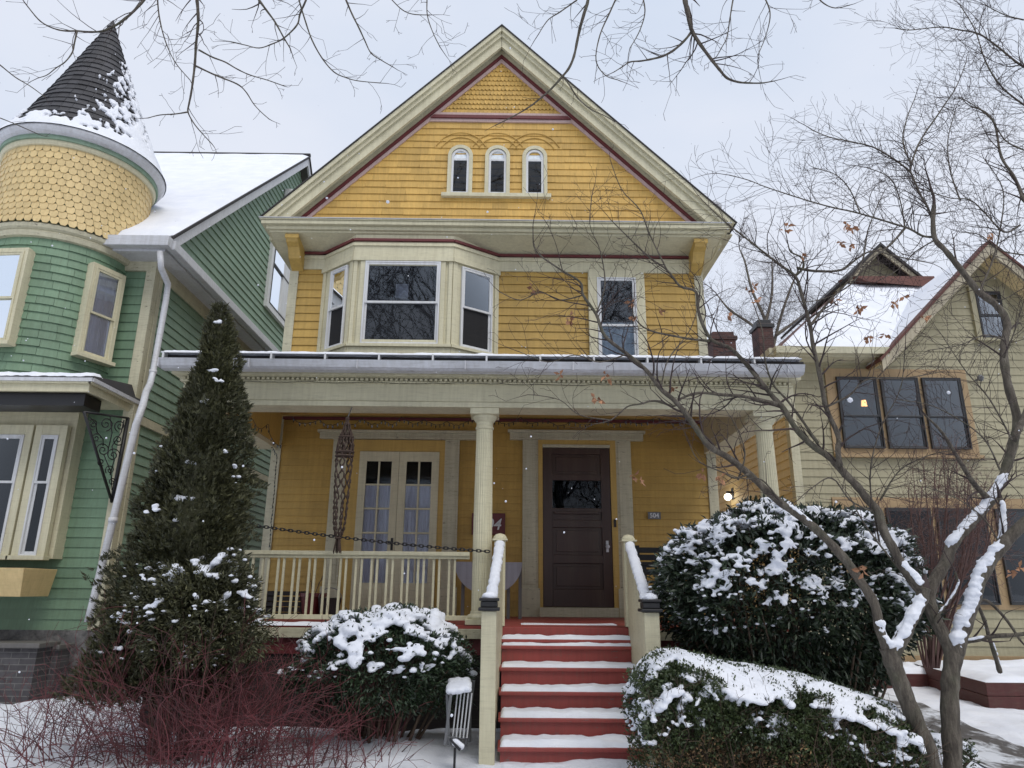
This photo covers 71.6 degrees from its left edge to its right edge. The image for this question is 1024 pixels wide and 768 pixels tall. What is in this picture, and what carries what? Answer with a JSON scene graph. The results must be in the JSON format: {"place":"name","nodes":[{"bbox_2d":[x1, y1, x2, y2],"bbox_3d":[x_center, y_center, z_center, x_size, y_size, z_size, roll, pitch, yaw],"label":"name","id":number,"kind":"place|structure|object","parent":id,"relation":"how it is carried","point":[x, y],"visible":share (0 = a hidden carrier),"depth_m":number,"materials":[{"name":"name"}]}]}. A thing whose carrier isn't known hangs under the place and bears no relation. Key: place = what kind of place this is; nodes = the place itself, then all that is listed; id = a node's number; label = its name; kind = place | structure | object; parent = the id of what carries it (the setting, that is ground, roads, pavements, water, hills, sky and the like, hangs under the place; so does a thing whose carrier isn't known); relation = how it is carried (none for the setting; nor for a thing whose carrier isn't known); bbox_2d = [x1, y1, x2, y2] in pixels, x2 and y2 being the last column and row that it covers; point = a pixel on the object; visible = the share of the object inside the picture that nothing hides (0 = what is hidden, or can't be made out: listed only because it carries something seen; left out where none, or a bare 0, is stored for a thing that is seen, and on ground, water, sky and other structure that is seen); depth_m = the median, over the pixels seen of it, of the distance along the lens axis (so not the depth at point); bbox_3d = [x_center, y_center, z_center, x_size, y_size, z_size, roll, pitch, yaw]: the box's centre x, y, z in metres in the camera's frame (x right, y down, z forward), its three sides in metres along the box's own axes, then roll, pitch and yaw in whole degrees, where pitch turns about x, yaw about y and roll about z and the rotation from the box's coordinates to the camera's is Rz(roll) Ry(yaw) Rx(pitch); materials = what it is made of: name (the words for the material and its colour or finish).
{"place":"outdoors","nodes":[
{"label":"outdoors","id":0,"kind":"place"},
{"bbox_2d":[265,591,305,613],"bbox_3d":[-2.642,2.586,8.335,0.420,0.300,0.300,1,-16,0],"label":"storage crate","id":1,"kind":"object","parent":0,"point":[269,599],"visible":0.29,"depth_m":8.21,"materials":[{"name":"black wood"}]},
{"bbox_2d":[0,685,1023,767],"bbox_3d":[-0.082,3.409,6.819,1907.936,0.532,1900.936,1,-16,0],"label":"ground","id":2,"kind":"structure","parent":0,"point":[1003,723],"depth_m":5.65,"materials":[{"name":"white snow"}]},
{"bbox_2d":[0,640,74,703],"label":"brick planter wall","id":3,"kind":"structure","parent":2,"relation":"on","point":[22,657],"depth_m":8.57,"materials":[{"name":"grey brick"}]},
{"bbox_2d":[0,609,169,767],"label":"dogwood shrub","id":4,"kind":"object","parent":2,"relation":"on","point":[53,728],"visible":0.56,"depth_m":5.38,"materials":[{"name":"red plant"}]},
{"bbox_2d":[0,21,312,695],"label":"green house","id":5,"kind":"structure","parent":2,"relation":"on","point":[142,277],"depth_m":10.16,"materials":[{"name":"paint"}]},
{"bbox_2d":[0,247,32,346],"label":"window","id":6,"kind":"structure","parent":5,"relation":"in","point":[14,262],"depth_m":9.53,"materials":[{"name":"beige paint"}]},
{"bbox_2d":[0,425,35,559],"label":"window","id":7,"kind":"structure","parent":5,"relation":"in","point":[15,452],"depth_m":9.55,"materials":[{"name":"beige paint"}]},
{"bbox_2d":[6,425,70,559],"bbox_3d":[-6.314,1.431,9.505,0.494,1.799,0.132,1,-16,0],"label":"window","id":8,"kind":"structure","parent":5,"relation":"in","point":[34,527],"depth_m":9.49,"materials":[{"name":"beige paint"}]},
{"bbox_2d":[70,262,125,367],"bbox_3d":[-5.848,-0.992,10.121,0.137,1.405,0.590,-6,-17,22],"label":"window","id":9,"kind":"structure","parent":5,"relation":"in","point":[104,289],"depth_m":10.10,"materials":[{"name":"beige paint"}]},
{"bbox_2d":[263,243,288,328],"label":"window","id":10,"kind":"structure","parent":5,"relation":"in","point":[275,270],"depth_m":15.56,"materials":[{"name":"white glass"}]},
{"bbox_2d":[49,301,270,752],"bbox_3d":[-2.789,1.088,6.225,1.503,3.871,1.456,1,-16,0],"label":"arborvitae","id":11,"kind":"object","parent":2,"relation":"on","point":[193,486],"visible":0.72,"depth_m":5.90,"materials":[{"name":"green plant"}]},
{"bbox_2d":[116,545,284,760],"bbox_3d":[-2.491,2.085,5.552,1.145,1.624,1.101,-13,-21,39],"label":"juniper","id":12,"kind":"object","parent":2,"relation":"on","point":[234,575],"visible":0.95,"depth_m":5.43,"materials":[{"name":"green plant"}]},
{"bbox_2d":[0,589,416,767],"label":"dogwood shrub","id":13,"kind":"object","parent":2,"relation":"on","point":[197,740],"visible":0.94,"depth_m":5.04,"materials":[{"name":"red plant"}]},
{"bbox_2d":[234,676,433,767],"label":"dogwood shrub","id":14,"kind":"object","parent":2,"relation":"on","point":[350,748],"visible":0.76,"depth_m":5.18,"materials":[{"name":"red plant"}]},
{"bbox_2d":[275,601,480,743],"bbox_3d":[-1.107,2.382,5.899,1.746,1.104,1.422,1,-16,0],"label":"snowy yew","id":15,"kind":"object","parent":2,"relation":"on","point":[432,630],"visible":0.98,"depth_m":5.60,"materials":[{"name":"green plant"}]},
{"bbox_2d":[0,0,862,159],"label":"street tree","id":16,"kind":"object","parent":2,"relation":"on","point":[687,12],"visible":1,"depth_m":4.70,"materials":[{"name":"brown plant"}]},
{"bbox_2d":[449,738,463,767],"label":"path light","id":17,"kind":"object","parent":2,"relation":"on","point":[458,744],"visible":1,"depth_m":5.19,"materials":[{"name":"black metal"}]},
{"bbox_2d":[444,677,474,745],"bbox_3d":[-0.405,2.538,5.481,0.218,0.502,0.374,1,-16,0],"label":"metal rack","id":18,"kind":"object","parent":2,"relation":"on","point":[458,685],"visible":1,"depth_m":5.44,"materials":[{"name":"grey metal"}]},
{"bbox_2d":[139,24,809,767],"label":"yellow house","id":19,"kind":"structure","parent":2,"relation":"on","point":[377,282],"depth_m":9.82,"materials":[{"name":"paint"}]},
{"bbox_2d":[299,574,326,613],"bbox_3d":[-2.300,2.417,8.231,0.310,0.573,0.310,1,-16,0],"label":"plant pot","id":20,"kind":"object","parent":19,"relation":"on","point":[315,604],"visible":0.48,"depth_m":8.10,"materials":[{"name":"red plastic"}]},
{"bbox_2d":[318,587,341,614],"bbox_3d":[-2.069,2.487,8.057,0.276,0.345,0.276,1,-16,0],"label":"ash bucket","id":21,"kind":"object","parent":19,"relation":"on","point":[332,605],"visible":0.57,"depth_m":7.96,"materials":[{"name":"black metal"}]},
{"bbox_2d":[332,407,354,553],"bbox_3d":[-1.685,0.935,7.158,0.178,1.519,0.208,-11,-20,34],"label":"macrame hanger","id":22,"kind":"object","parent":19,"relation":"hanging from","point":[343,452],"visible":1,"depth_m":7.13,"materials":[{"name":"fabric"}]},
{"bbox_2d":[250,523,489,552],"bbox_3d":[-1.537,1.522,7.083,2.647,0.301,0.035,1,-16,0],"label":"hanging chain","id":23,"kind":"object","parent":19,"relation":"hanging from","point":[378,541],"visible":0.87,"depth_m":7.07,"materials":[{"name":"black metal"}]},
{"bbox_2d":[349,451,399,612],"bbox_3d":[-1.841,1.962,9.560,0.548,2.135,0.070,1,-16,0],"label":"french door","id":24,"kind":"structure","parent":19,"relation":"in","point":[377,492],"depth_m":9.62,"materials":[{"name":"beige paint"}]},
{"bbox_2d":[316,235,500,353],"bbox_3d":[-1.514,-1.104,10.242,2.722,2.110,0.533,1,-16,0],"label":"bay window","id":25,"kind":"structure","parent":19,"relation":"in","point":[443,305],"depth_m":10.12,"materials":[{"name":"beige paint"}]},
{"bbox_2d":[392,452,439,608],"bbox_3d":[-1.289,1.972,9.575,0.548,2.135,0.046,1,-16,0],"label":"french door","id":26,"kind":"structure","parent":19,"relation":"in","point":[417,501],"depth_m":9.62,"materials":[{"name":"beige paint"}]},
{"bbox_2d":[447,145,472,191],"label":"attic window","id":27,"kind":"structure","parent":19,"relation":"in","point":[461,166],"depth_m":10.80,"materials":[{"name":"beige paint"}]},
{"bbox_2d":[472,513,504,534],"bbox_3d":[-0.318,1.893,9.598,0.451,0.288,0.025,1,-16,0],"label":"house number plaque","id":28,"kind":"object","parent":19,"relation":"attached to","point":[498,523],"visible":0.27,"depth_m":9.59,"materials":[{"name":"red paint"}]},
{"bbox_2d":[456,562,521,618],"bbox_3d":[-0.289,2.502,8.616,0.821,0.657,0.172,1,-16,0],"label":"drop leaf table","id":29,"kind":"object","parent":19,"relation":"on","point":[513,572],"visible":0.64,"depth_m":8.58,"materials":[{"name":"grey wood"}]},
{"bbox_2d":[484,145,509,192],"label":"attic window","id":30,"kind":"structure","parent":19,"relation":"in","point":[497,167],"depth_m":10.80,"materials":[{"name":"beige paint"}]},
{"bbox_2d":[250,381,772,546],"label":"string lights","id":31,"kind":"object","parent":19,"relation":"attached to","point":[455,424],"visible":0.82,"depth_m":7.88,"materials":[{"name":"plastic"}]},
{"bbox_2d":[522,146,546,192],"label":"attic window","id":32,"kind":"structure","parent":19,"relation":"in","point":[532,165],"depth_m":10.81,"materials":[{"name":"beige paint"}]},
{"bbox_2d":[543,448,613,606],"bbox_3d":[0.883,1.905,9.583,0.929,2.113,0.109,1,-16,0],"label":"front door","id":33,"kind":"structure","parent":19,"relation":"in","point":[578,561],"depth_m":9.59,"materials":[{"name":"brown wood"}]},
{"bbox_2d":[587,269,647,354],"bbox_3d":[1.550,-0.952,10.433,0.900,1.585,0.127,1,-16,0],"label":"window","id":34,"kind":"structure","parent":19,"relation":"in","point":[618,310],"depth_m":10.49,"materials":[{"name":"beige paint"}]},
{"bbox_2d":[648,512,660,518],"bbox_3d":[1.935,1.789,9.655,0.172,0.092,0.016,1,-16,0],"label":"house number plaque","id":35,"kind":"object","parent":19,"relation":"attached to","point":[654,515],"visible":1,"depth_m":9.65,"materials":[{"name":"metal"}]},
{"bbox_2d":[635,545,729,622],"bbox_3d":[1.970,2.306,8.235,1.000,0.860,0.465,1,-16,0],"label":"porch bench","id":36,"kind":"object","parent":19,"relation":"on","point":[644,565],"visible":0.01,"depth_m":8.51,"materials":[{"name":"wood"}]},
{"bbox_2d":[478,144,1023,767],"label":"ornamental tree","id":37,"kind":"object","parent":2,"relation":"on","point":[894,648],"visible":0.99,"depth_m":4.97,"materials":[{"name":"brown plant"}]},
{"bbox_2d":[703,214,837,352],"bbox_3d":[11.804,0.991,30.643,8.497,18.604,4.548,1,-16,0],"label":"background tree","id":38,"kind":"object","parent":2,"relation":"on","point":[760,309],"visible":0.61,"depth_m":32.10,"materials":[{"name":"brown plant"}]},
{"bbox_2d":[619,644,951,767],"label":"clipped hedge","id":39,"kind":"object","parent":2,"relation":"on","point":[709,711],"visible":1,"depth_m":4.37,"materials":[{"name":"green plant"}]},
{"bbox_2d":[645,493,949,703],"bbox_3d":[2.329,1.976,5.892,2.516,2.144,1.766,1,-16,0],"label":"snowy rhododendron","id":40,"kind":"object","parent":2,"relation":"on","point":[699,595],"visible":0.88,"depth_m":5.47,"materials":[{"name":"green plant"}]},
{"bbox_2d":[661,0,1023,767],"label":"ornamental tree","id":41,"kind":"object","parent":2,"relation":"on","point":[955,640],"visible":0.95,"depth_m":5.64,"materials":[{"name":"brown plant"}]},
{"bbox_2d":[715,239,1023,665],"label":"olive house","id":42,"kind":"structure","parent":2,"relation":"on","point":[809,468],"depth_m":12.94,"materials":[{"name":"paint"}]},
{"bbox_2d":[724,488,733,500],"bbox_3d":[4.881,2.486,15.979,0.211,0.285,0.170,1,-16,0],"label":"wall lamp","id":43,"kind":"object","parent":42,"relation":"attached to","point":[727,495],"visible":0.91,"depth_m":15.94,"materials":[{"name":"beige glass"}]},
{"bbox_2d":[835,376,885,448],"bbox_3d":[6.305,0.510,12.859,0.730,1.329,0.057,1,-16,0],"label":"window","id":44,"kind":"structure","parent":42,"relation":"in","point":[855,409],"depth_m":12.85,"materials":[{"name":"black glass"}]},
{"bbox_2d":[861,400,866,413],"bbox_3d":[6.398,0.420,12.895,0.110,0.250,0.107,1,-16,0],"label":"window lamp","id":45,"kind":"object","parent":42,"relation":"attached to","point":[863,403],"visible":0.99,"depth_m":12.88,"materials":[{"name":"yellow"}]},
{"bbox_2d":[879,377,927,448],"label":"window","id":46,"kind":"structure","parent":42,"relation":"in","point":[906,415],"depth_m":12.86,"materials":[{"name":"black glass"}]},
{"bbox_2d":[885,508,944,602],"bbox_3d":[6.889,2.932,12.162,0.778,1.605,0.057,1,-16,0],"label":"window","id":47,"kind":"structure","parent":42,"relation":"in","point":[900,515],"depth_m":12.31,"materials":[{"name":"black glass"}]},
{"bbox_2d":[920,377,972,449],"bbox_3d":[7.867,0.527,12.870,0.714,1.329,0.057,1,-16,0],"label":"window","id":48,"kind":"structure","parent":42,"relation":"in","point":[960,426],"depth_m":12.89,"materials":[{"name":"black glass"}]},
{"bbox_2d":[934,508,1001,604],"bbox_3d":[7.798,2.942,12.168,0.866,1.605,0.057,1,-16,0],"label":"window","id":49,"kind":"structure","parent":42,"relation":"in","point":[988,594],"depth_m":12.10,"materials":[{"name":"black glass"}]},
{"bbox_2d":[975,375,983,381],"bbox_3d":[8.563,-0.093,13.021,0.110,0.120,0.205,1,-16,0],"label":"security light","id":50,"kind":"object","parent":42,"relation":"attached to","point":[979,379],"visible":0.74,"depth_m":12.95,"materials":[{"name":"metal"}]},
{"bbox_2d":[967,286,1017,341],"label":"window","id":51,"kind":"structure","parent":42,"relation":"in","point":[975,306],"depth_m":13.44,"materials":[{"name":"green paint"}]},
{"bbox_2d":[994,509,1023,604],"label":"window","id":52,"kind":"structure","parent":42,"relation":"in","point":[1016,592],"depth_m":12.14,"materials":[{"name":"black glass"}]},
{"bbox_2d":[872,662,928,688],"bbox_3d":[6.512,4.586,11.228,1.700,0.367,0.800,1,-16,0],"label":"raised bed","id":53,"kind":"object","parent":2,"relation":"on","point":[916,675],"visible":0.12,"depth_m":10.85,"materials":[{"name":"white snow"}]},
{"bbox_2d":[900,730,979,767],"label":"evergreen","id":54,"kind":"object","parent":2,"relation":"on","point":[970,748],"visible":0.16,"depth_m":5.05,"materials":[{"name":"green plant"}]},
{"bbox_2d":[914,659,1023,709],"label":"raised bed","id":55,"kind":"object","parent":2,"relation":"on","point":[984,683],"visible":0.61,"depth_m":9.27,"materials":[{"name":"red wood"}]},
{"bbox_2d":[865,426,1023,668],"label":"bare shrub","id":56,"kind":"object","parent":55,"relation":"in","point":[933,656],"visible":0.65,"depth_m":7.26,"materials":[{"name":"brown plant"}]},
{"bbox_2d":[0,0,1023,356],"label":"sky","id":57,"kind":"structure","parent":0,"point":[321,116],"materials":[{"name":"grey"}]},
{"bbox_2d":[6,1,1019,736],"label":"falling snow","id":58,"kind":"structure","parent":0,"point":[408,275],"depth_m":4.50,"materials":[{"name":"white snow"}]},
{"bbox_2d":[708,320,774,356],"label":"chimneys","id":59,"kind":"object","parent":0,"point":[768,325],"depth_m":25.58,"materials":[{"name":"brown brick"}]},
{"bbox_2d":[873,690,1023,767],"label":"driveway","id":60,"kind":"structure","parent":0,"point":[995,751],"depth_m":6.79,"materials":[{"name":"white snow"}]}
]}

